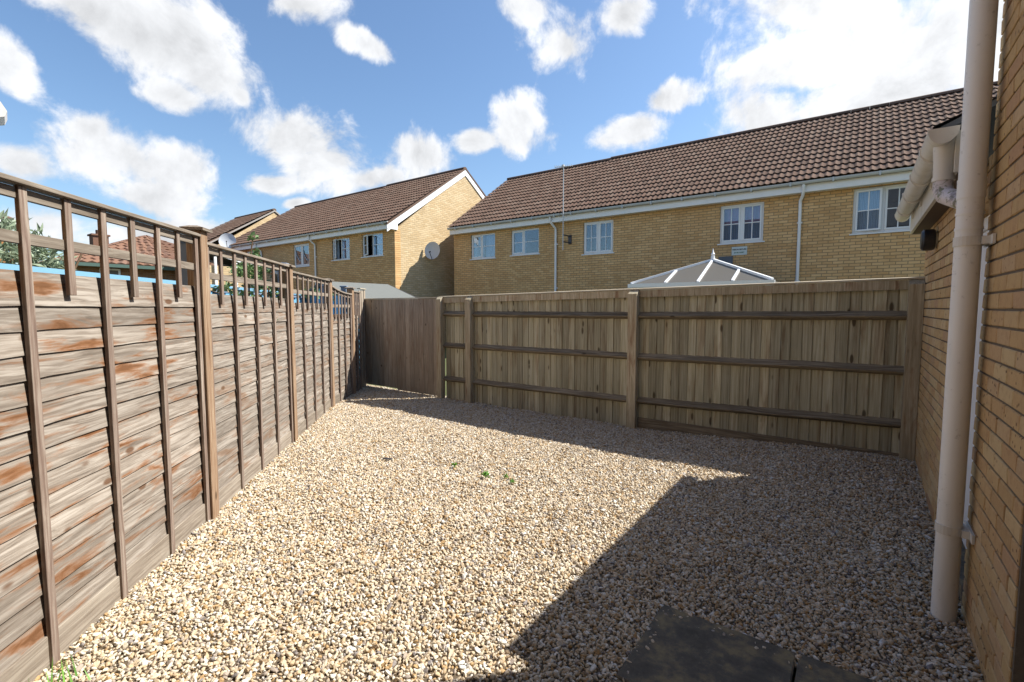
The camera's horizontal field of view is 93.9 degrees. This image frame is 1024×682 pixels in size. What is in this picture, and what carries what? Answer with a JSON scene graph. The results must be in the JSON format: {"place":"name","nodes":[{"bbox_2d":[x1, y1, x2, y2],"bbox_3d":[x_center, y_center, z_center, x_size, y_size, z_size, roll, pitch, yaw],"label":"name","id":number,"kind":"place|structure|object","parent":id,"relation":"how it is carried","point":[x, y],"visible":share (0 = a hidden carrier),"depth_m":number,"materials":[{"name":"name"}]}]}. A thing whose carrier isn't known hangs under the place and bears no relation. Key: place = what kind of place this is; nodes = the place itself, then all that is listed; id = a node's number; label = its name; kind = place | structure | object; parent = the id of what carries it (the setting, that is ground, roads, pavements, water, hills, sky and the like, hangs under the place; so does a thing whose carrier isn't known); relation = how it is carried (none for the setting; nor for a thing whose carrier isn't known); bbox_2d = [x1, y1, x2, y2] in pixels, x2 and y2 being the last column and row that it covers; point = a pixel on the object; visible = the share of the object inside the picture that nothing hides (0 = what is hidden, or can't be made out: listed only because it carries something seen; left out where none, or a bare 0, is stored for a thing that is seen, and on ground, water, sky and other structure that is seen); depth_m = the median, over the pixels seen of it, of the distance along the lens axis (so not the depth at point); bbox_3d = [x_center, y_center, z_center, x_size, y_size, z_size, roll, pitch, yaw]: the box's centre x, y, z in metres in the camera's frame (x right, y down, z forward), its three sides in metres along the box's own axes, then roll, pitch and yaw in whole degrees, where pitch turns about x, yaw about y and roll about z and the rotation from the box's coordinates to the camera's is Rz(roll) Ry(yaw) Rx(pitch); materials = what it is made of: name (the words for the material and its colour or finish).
{"place":"outdoors","nodes":[
{"label":"outdoors","id":0,"kind":"place"},
{"bbox_2d":[0,102,6,125],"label":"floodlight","id":1,"kind":"object","parent":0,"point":[3,115],"visible":1,"depth_m":1.72,"materials":[{"name":"white plastic"}]},
{"bbox_2d":[230,185,388,295],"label":"terraced house","id":2,"kind":"structure","parent":0,"point":[283,237],"depth_m":23.42,"materials":[{"name":"brown tile"}]},
{"bbox_2d":[294,243,308,267],"bbox_3d":[-9.593,-3.911,21.968,1.380,1.045,0.240,3,5,36],"label":"window","id":3,"kind":"structure","parent":2,"relation":"in","point":[303,260],"depth_m":21.98,"materials":[{"name":"white plastic"}]},
{"bbox_2d":[308,167,485,341],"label":"terraced house","id":4,"kind":"structure","parent":0,"point":[387,234],"depth_m":19.82,"materials":[{"name":"beige brick"}]},
{"bbox_2d":[332,237,350,260],"bbox_3d":[-7.211,-3.853,20.142,1.320,0.925,0.416,3,5,36],"label":"window","id":5,"kind":"structure","parent":4,"relation":"in","point":[345,248],"depth_m":20.25,"materials":[{"name":"white plastic"}]},
{"bbox_2d":[361,233,383,257],"bbox_3d":[-5.526,-3.783,18.941,1.380,0.915,0.395,3,5,36],"label":"window","id":6,"kind":"structure","parent":4,"relation":"in","point":[377,238],"depth_m":19.00,"materials":[{"name":"white plastic"}]},
{"bbox_2d":[425,242,439,258],"bbox_3d":[-3.267,-3.643,19.279,0.417,0.707,0.703,-4,5,-42],"label":"satellite dish","id":7,"kind":"object","parent":4,"relation":"attached to","point":[432,250],"visible":1,"depth_m":19.29,"materials":[{"name":"metal"}]},
{"bbox_2d":[0,0,1003,263],"label":"sky","id":8,"kind":"structure","parent":0,"point":[208,114],"materials":[{"name":"blue"}]},
{"bbox_2d":[447,158,612,296],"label":"terraced house","id":9,"kind":"structure","parent":0,"point":[508,236],"depth_m":18.13,"materials":[{"name":"beige brick"}]},
{"bbox_2d":[470,233,495,259],"bbox_3d":[-1.079,-3.645,18.551,1.300,0.975,0.240,3,5,36],"label":"window","id":10,"kind":"structure","parent":9,"relation":"in","point":[480,246],"depth_m":18.58,"materials":[{"name":"white plastic"}]},
{"bbox_2d":[510,228,539,256],"bbox_3d":[0.510,-3.580,17.406,1.320,0.945,0.240,3,5,36],"label":"window","id":11,"kind":"structure","parent":9,"relation":"in","point":[521,241],"depth_m":17.54,"materials":[{"name":"white plastic"}]},
{"bbox_2d":[368,348,796,681],"bbox_3d":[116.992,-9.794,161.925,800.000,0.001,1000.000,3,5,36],"label":"ground","id":12,"kind":"structure","parent":0,"point":[445,395],"depth_m":9.75,"materials":[{"name":"grey concrete"}]},
{"bbox_2d":[0,207,81,269],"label":"shrub","id":13,"kind":"object","parent":12,"relation":"on","point":[9,255],"visible":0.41,"depth_m":6.25,"materials":[{"name":"green plant"}]},
{"bbox_2d":[38,230,217,280],"bbox_3d":[-18.409,-2.751,23.746,9.220,5.350,8.020,3,5,36],"label":"bungalow","id":14,"kind":"object","parent":12,"relation":"on","point":[91,263],"visible":0.24,"depth_m":20.61,"materials":[{"name":"orange tile"}]},
{"bbox_2d":[99,268,120,274],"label":"window","id":15,"kind":"structure","parent":14,"relation":"in","point":[112,271],"depth_m":19.53,"materials":[{"name":"white plastic"}]},
{"bbox_2d":[0,263,306,302],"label":"blue fence","id":16,"kind":"object","parent":12,"relation":"on","point":[47,270],"visible":0.07,"depth_m":4.82,"materials":[{"name":"blue paint"}]},
{"bbox_2d":[180,241,187,284],"bbox_3d":[-2.389,0.298,3.607,0.124,2.098,0.124,-1,4,-9],"label":"blue post","id":17,"kind":"object","parent":12,"relation":"on","point":[184,259],"visible":0.11,"depth_m":3.50,"materials":[{"name":"grey paint"}]},
{"bbox_2d":[209,254,277,293],"bbox_3d":[-12.663,-1.984,21.684,2.090,4.110,3.332,3,5,36],"label":"garden room","id":18,"kind":"object","parent":12,"relation":"on","point":[213,259],"visible":0.1,"depth_m":20.83,"materials":[{"name":"white plastic"}]},
{"bbox_2d":[207,208,279,249],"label":"terraced house","id":19,"kind":"structure","parent":12,"relation":"on","point":[240,226],"depth_m":27.64,"materials":[{"name":"brown tile"}]},
{"bbox_2d":[219,233,235,247],"bbox_3d":[-14.831,-5.161,24.973,0.433,0.975,0.868,15,15,74],"label":"satellite dish","id":20,"kind":"object","parent":19,"relation":"attached to","point":[227,240],"visible":0.93,"depth_m":25.09,"materials":[{"name":"metal"}]},
{"bbox_2d":[301,288,336,300],"bbox_3d":[-3.544,-0.036,8.884,0.484,1.923,0.771,3,5,36],"label":"flowering shrub","id":21,"kind":"object","parent":12,"relation":"on","point":[318,296],"visible":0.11,"depth_m":8.76,"materials":[{"name":"green plant"}]},
{"bbox_2d":[322,285,323,303],"bbox_3d":[-3.010,0.076,7.756,0.124,1.958,0.124,-1,4,-9],"label":"blue post","id":22,"kind":"object","parent":12,"relation":"on","point":[323,292],"visible":0.14,"depth_m":7.65,"materials":[{"name":"grey paint"}]},
{"bbox_2d":[340,286,347,313],"bbox_3d":[-3.001,0.004,8.608,0.124,1.983,0.124,-1,4,-9],"label":"blue post","id":23,"kind":"object","parent":12,"relation":"on","point":[343,289],"visible":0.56,"depth_m":8.51,"materials":[{"name":"grey paint"}]},
{"bbox_2d":[344,287,355,393],"bbox_3d":[-2.851,0.022,8.499,0.150,1.961,0.150,0,4,-1],"label":"fence post","id":24,"kind":"object","parent":12,"relation":"on","point":[349,289],"visible":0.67,"depth_m":8.46,"materials":[{"name":"brown wood"}]},
{"bbox_2d":[299,282,415,361],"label":"garden shed","id":25,"kind":"structure","parent":12,"relation":"on","point":[380,291],"depth_m":12.00,"materials":[{"name":"grey paint"}]},
{"bbox_2d":[34,384,985,681],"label":"gravel","id":26,"kind":"structure","parent":12,"relation":"on","point":[330,544],"depth_m":2.93,"materials":[{"name":"beige gravel"}]},
{"bbox_2d":[43,652,90,681],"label":"grass tuft","id":27,"kind":"object","parent":26,"relation":"on","point":[75,671],"visible":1,"depth_m":1.97,"materials":[{"name":"green plant"}]},
{"bbox_2d":[0,172,210,681],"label":"trellis fence","id":28,"kind":"object","parent":26,"relation":"on","point":[104,494],"visible":1,"depth_m":2.31,"materials":[{"name":"brown wood"}]},
{"bbox_2d":[179,225,218,519],"bbox_3d":[-2.235,0.270,3.462,0.150,2.174,0.150,-1,4,-9],"label":"fence post","id":29,"kind":"object","parent":26,"relation":"on","point":[208,365],"visible":0.5,"depth_m":3.44,"materials":[{"name":"brown wood"}]},
{"bbox_2d":[207,242,293,510],"bbox_3d":[-2.373,0.226,4.478,0.063,2.020,1.981,-1,4,-9],"label":"trellis fence","id":30,"kind":"object","parent":26,"relation":"on","point":[251,356],"visible":0.84,"depth_m":4.27,"materials":[{"name":"brown wood"}]},
{"bbox_2d":[210,231,282,320],"bbox_3d":[-2.712,0.056,4.711,0.471,2.327,1.152,0,4,1],"label":"rose vine","id":31,"kind":"object","parent":30,"relation":"attached to","point":[250,267],"visible":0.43,"depth_m":4.88,"materials":[{"name":"green plant"}]},
{"bbox_2d":[281,264,297,441],"bbox_3d":[-2.549,0.169,5.486,0.150,2.091,0.150,-1,4,-8],"label":"fence post","id":32,"kind":"object","parent":26,"relation":"on","point":[292,342],"visible":0.38,"depth_m":5.46,"materials":[{"name":"brown wood"}]},
{"bbox_2d":[293,271,332,435],"bbox_3d":[-2.668,0.115,6.450,0.063,1.965,1.875,-1,4,-8],"label":"trellis fence","id":33,"kind":"object","parent":26,"relation":"on","point":[313,371],"visible":0.91,"depth_m":6.39,"materials":[{"name":"brown wood"}]},
{"bbox_2d":[324,278,334,406],"bbox_3d":[-2.824,0.059,7.408,0.150,2.041,0.150,0,4,-4],"label":"fence post","id":34,"kind":"object","parent":26,"relation":"on","point":[332,348],"visible":0.38,"depth_m":7.39,"materials":[{"name":"brown wood"}]},
{"bbox_2d":[332,285,352,403],"bbox_3d":[-2.819,0.046,7.952,0.063,1.890,0.987,0,4,-1],"label":"trellis fence","id":35,"kind":"object","parent":26,"relation":"on","point":[343,353],"visible":0.81,"depth_m":8.01,"materials":[{"name":"brown wood"}]},
{"bbox_2d":[354,291,361,390],"bbox_3d":[-2.844,0.013,8.774,0.063,1.840,0.478,0,4,-3],"label":"trellis fence","id":36,"kind":"object","parent":26,"relation":"on","point":[357,339],"visible":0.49,"depth_m":8.81,"materials":[{"name":"brown wood"}]},
{"bbox_2d":[357,288,366,386],"bbox_3d":[-2.884,-0.056,9.244,0.070,1.912,0.442,0,4,-3],"label":"fence post","id":37,"kind":"object","parent":26,"relation":"on","point":[363,340],"visible":0.73,"depth_m":9.23,"materials":[{"name":"brown wood"}]},
{"bbox_2d":[364,297,437,395],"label":"garden gate","id":38,"kind":"structure","parent":26,"relation":"on","point":[400,338],"depth_m":8.75,"materials":[{"name":"brown wood"}]},
{"bbox_2d":[480,471,489,477],"bbox_3d":[-0.235,1.205,4.336,0.079,0.063,0.094,-2,4,-23],"label":"weed","id":39,"kind":"object","parent":26,"relation":"on","point":[485,473],"visible":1,"depth_m":4.33,"materials":[{"name":"green plant"}]},
{"bbox_2d":[616,604,795,681],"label":"paving slab","id":40,"kind":"structure","parent":26,"relation":"on","point":[685,648],"depth_m":2.11,"materials":[{"name":"stone"}]},
{"bbox_2d":[794,654,876,681],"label":"paving slab","id":41,"kind":"structure","parent":26,"relation":"on","point":[820,671],"depth_m":2.01,"materials":[{"name":"concrete"}]},
{"bbox_2d":[436,277,924,460],"bbox_3d":[1.285,0.216,6.311,6.238,1.892,0.150,3,5,36],"label":"closeboard fence","id":42,"kind":"object","parent":12,"relation":"on","point":[829,364],"visible":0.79,"depth_m":5.59,"materials":[{"name":"brown wood"}]},
{"bbox_2d":[628,249,786,289],"bbox_3d":[5.047,-0.764,11.982,3.100,3.040,3.520,3,5,36],"label":"conservatory","id":43,"kind":"object","parent":12,"relation":"on","point":[712,271],"visible":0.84,"depth_m":10.91,"materials":[{"name":"white plastic"}]},
{"bbox_2d":[895,95,997,605],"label":"brick outbuilding","id":44,"kind":"structure","parent":12,"relation":"on","point":[928,200],"depth_m":3.37,"materials":[{"name":"beige brick"}]},
{"bbox_2d":[920,229,937,250],"bbox_3d":[3.351,-0.812,3.848,0.099,0.170,0.170,3,5,36],"label":"outdoor wall light","id":45,"kind":"structure","parent":44,"relation":"attached to","point":[928,239],"depth_m":3.80,"materials":[{"name":"black plastic"}]},
{"bbox_2d":[962,230,988,548],"bbox_3d":[2.622,0.316,2.638,0.040,1.878,0.656,3,5,36],"label":"pipe","id":46,"kind":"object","parent":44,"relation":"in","point":[979,316],"depth_m":2.84,"materials":[{"name":"white plastic"}]},
{"bbox_2d":[930,0,1023,681],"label":"brick house","id":47,"kind":"structure","parent":12,"relation":"on","point":[991,530],"depth_m":2.16,"materials":[{"name":"beige brick"}]},
{"bbox_2d":[559,81,998,292],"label":"terraced house","id":48,"kind":"structure","parent":0,"point":[817,198],"depth_m":13.31,"materials":[{"name":"beige brick"}]},
{"bbox_2d":[554,164,572,249],"bbox_3d":[1.734,-4.424,15.976,0.595,2.780,0.559,1,4,16],"label":"roof aerial","id":49,"kind":"object","parent":48,"relation":"attached to","point":[569,236],"visible":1,"depth_m":15.86,"materials":[{"name":"metal"}]},
{"bbox_2d":[581,220,613,255],"bbox_3d":[2.858,-3.381,15.722,1.170,1.085,0.240,3,5,36],"label":"window","id":50,"kind":"structure","parent":48,"relation":"in","point":[603,242],"depth_m":15.71,"materials":[{"name":"white plastic"}]},
{"bbox_2d":[732,246,746,255],"bbox_3d":[6.266,-2.484,13.196,0.390,0.230,0.032,3,5,36],"label":"alarm sign","id":51,"kind":"object","parent":48,"relation":"attached to","point":[742,250],"visible":1,"depth_m":13.18,"materials":[{"name":"white plastic"}]},
{"bbox_2d":[717,202,764,244],"bbox_3d":[6.342,-3.224,13.215,1.200,1.085,0.240,3,5,36],"label":"window","id":52,"kind":"structure","parent":48,"relation":"in","point":[740,223],"depth_m":13.22,"materials":[{"name":"white plastic"}]},
{"bbox_2d":[849,183,910,235],"bbox_3d":[8.846,-3.122,11.407,1.280,1.115,0.247,3,5,36],"label":"window","id":53,"kind":"structure","parent":48,"relation":"in","point":[870,205],"depth_m":11.57,"materials":[{"name":"white plastic"}]}
]}

